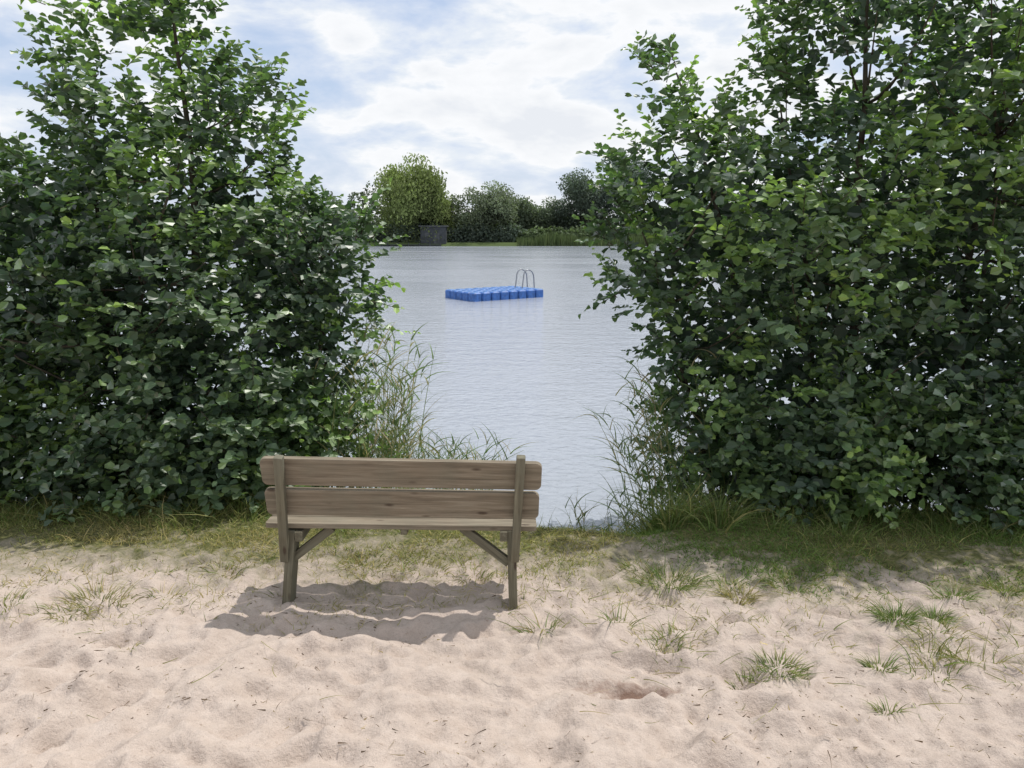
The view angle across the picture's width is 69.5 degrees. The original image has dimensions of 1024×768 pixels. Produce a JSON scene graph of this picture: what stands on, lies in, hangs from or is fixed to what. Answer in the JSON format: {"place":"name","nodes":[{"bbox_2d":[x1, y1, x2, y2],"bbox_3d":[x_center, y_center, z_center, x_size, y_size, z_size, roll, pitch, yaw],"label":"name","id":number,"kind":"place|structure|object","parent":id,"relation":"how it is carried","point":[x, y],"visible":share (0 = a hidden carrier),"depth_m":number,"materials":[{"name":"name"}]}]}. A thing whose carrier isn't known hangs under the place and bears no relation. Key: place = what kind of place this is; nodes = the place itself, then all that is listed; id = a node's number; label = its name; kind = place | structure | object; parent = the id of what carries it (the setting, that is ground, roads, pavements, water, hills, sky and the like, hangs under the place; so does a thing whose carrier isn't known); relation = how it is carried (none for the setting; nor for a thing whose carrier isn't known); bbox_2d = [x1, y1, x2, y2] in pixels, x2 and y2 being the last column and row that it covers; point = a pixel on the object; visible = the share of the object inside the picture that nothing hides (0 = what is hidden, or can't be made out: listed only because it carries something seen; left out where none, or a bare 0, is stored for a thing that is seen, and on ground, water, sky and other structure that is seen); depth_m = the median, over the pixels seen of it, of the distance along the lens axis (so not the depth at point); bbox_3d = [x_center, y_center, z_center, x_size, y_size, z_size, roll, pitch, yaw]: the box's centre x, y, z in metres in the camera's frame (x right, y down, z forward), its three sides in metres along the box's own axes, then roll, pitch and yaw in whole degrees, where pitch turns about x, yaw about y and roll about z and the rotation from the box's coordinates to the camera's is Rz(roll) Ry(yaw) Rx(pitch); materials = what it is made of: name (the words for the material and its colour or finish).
{"place":"outdoors","nodes":[
{"label":"outdoors","id":0,"kind":"place"},
{"bbox_2d":[0,232,1023,767],"bbox_3d":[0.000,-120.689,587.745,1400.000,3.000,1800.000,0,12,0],"label":"ground","id":1,"kind":"structure","parent":0,"point":[526,698],"depth_m":3.87,"materials":[{"name":"beige sand"}]},
{"bbox_2d":[0,0,420,525],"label":"alder tree","id":2,"kind":"object","parent":1,"relation":"on","point":[77,270],"visible":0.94,"depth_m":5.96,"materials":[{"name":"green plant"}]},
{"bbox_2d":[260,455,541,609],"bbox_3d":[-0.643,0.880,4.439,1.624,1.099,0.555,0,12,0],"label":"park bench","id":3,"kind":"object","parent":1,"relation":"on","point":[509,511],"visible":0.92,"depth_m":4.24,"materials":[{"name":"brown wood"}]},
{"bbox_2d":[376,226,448,245],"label":"shed","id":4,"kind":"structure","parent":1,"relation":"on","point":[441,232],"depth_m":133.00,"materials":[{"name":"wood"}]},
{"bbox_2d":[434,233,438,243],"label":"door","id":5,"kind":"structure","parent":4,"relation":"in","point":[436,241],"depth_m":133.10,"materials":[{"name":"wood"}]},
{"bbox_2d":[293,303,533,489],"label":"reeds","id":6,"kind":"object","parent":1,"relation":"on","point":[388,444],"visible":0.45,"depth_m":6.96,"materials":[{"name":"green plant"}]},
{"bbox_2d":[371,152,460,243],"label":"willow tree","id":7,"kind":"object","parent":1,"relation":"on","point":[419,197],"visible":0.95,"depth_m":132.49,"materials":[{"name":"green plant"}]},
{"bbox_2d":[447,180,519,241],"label":"shore tree","id":8,"kind":"object","parent":1,"relation":"on","point":[489,207],"visible":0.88,"depth_m":136.71,"materials":[{"name":"green plant"}]},
{"bbox_2d":[0,479,1023,731],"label":"grass","id":9,"kind":"structure","parent":1,"relation":"on","point":[884,617],"depth_m":4.95,"materials":[{"name":"green plant"}]},
{"bbox_2d":[0,469,1023,550],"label":"sedge grass","id":10,"kind":"structure","parent":1,"relation":"on","point":[683,514],"depth_m":5.62,"materials":[{"name":"green plant"}]},
{"bbox_2d":[0,178,1023,241],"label":"distant trees","id":11,"kind":"object","parent":1,"relation":"on","point":[509,233],"visible":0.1,"depth_m":136.19,"materials":[{"name":"green plant"}]},
{"bbox_2d":[508,195,562,229],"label":"shore tree","id":12,"kind":"object","parent":1,"relation":"on","point":[545,213],"visible":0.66,"depth_m":142.88,"materials":[{"name":"green plant"}]},
{"bbox_2d":[551,167,613,232],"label":"shore tree","id":13,"kind":"object","parent":1,"relation":"on","point":[582,197],"visible":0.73,"depth_m":139.79,"materials":[{"name":"green plant"}]},
{"bbox_2d":[597,148,656,227],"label":"shore tree","id":14,"kind":"object","parent":1,"relation":"on","point":[635,175],"visible":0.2,"depth_m":139.80,"materials":[{"name":"green plant"}]},
{"bbox_2d":[516,231,794,245],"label":"distant reeds","id":15,"kind":"object","parent":1,"relation":"on","point":[553,239],"visible":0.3,"depth_m":132.57,"materials":[{"name":"green plant"}]},
{"bbox_2d":[558,332,757,534],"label":"reeds","id":16,"kind":"object","parent":1,"relation":"on","point":[662,432],"visible":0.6,"depth_m":6.77,"materials":[{"name":"green plant"}]},
{"bbox_2d":[572,0,1023,540],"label":"alder tree","id":17,"kind":"object","parent":1,"relation":"on","point":[860,437],"visible":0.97,"depth_m":5.82,"materials":[{"name":"green plant"}]},
{"bbox_2d":[0,246,1023,533],"bbox_3d":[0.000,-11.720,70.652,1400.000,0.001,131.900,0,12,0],"label":"lake water","id":18,"kind":"structure","parent":0,"point":[538,372],"depth_m":17.58,"materials":[{"name":"grey liquid"}]},
{"bbox_2d":[445,269,542,301],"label":"swimming platform","id":19,"kind":"structure","parent":18,"relation":"in","point":[492,293],"depth_m":33.14,"materials":[{"name":"blue plastic"}]},
{"bbox_2d":[0,548,1023,767],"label":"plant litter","id":20,"kind":"object","parent":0,"point":[505,622],"visible":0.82,"depth_m":3.79,"materials":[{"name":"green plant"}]},
{"bbox_2d":[0,0,1023,227],"label":"sky","id":21,"kind":"structure","parent":0,"point":[509,92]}
]}

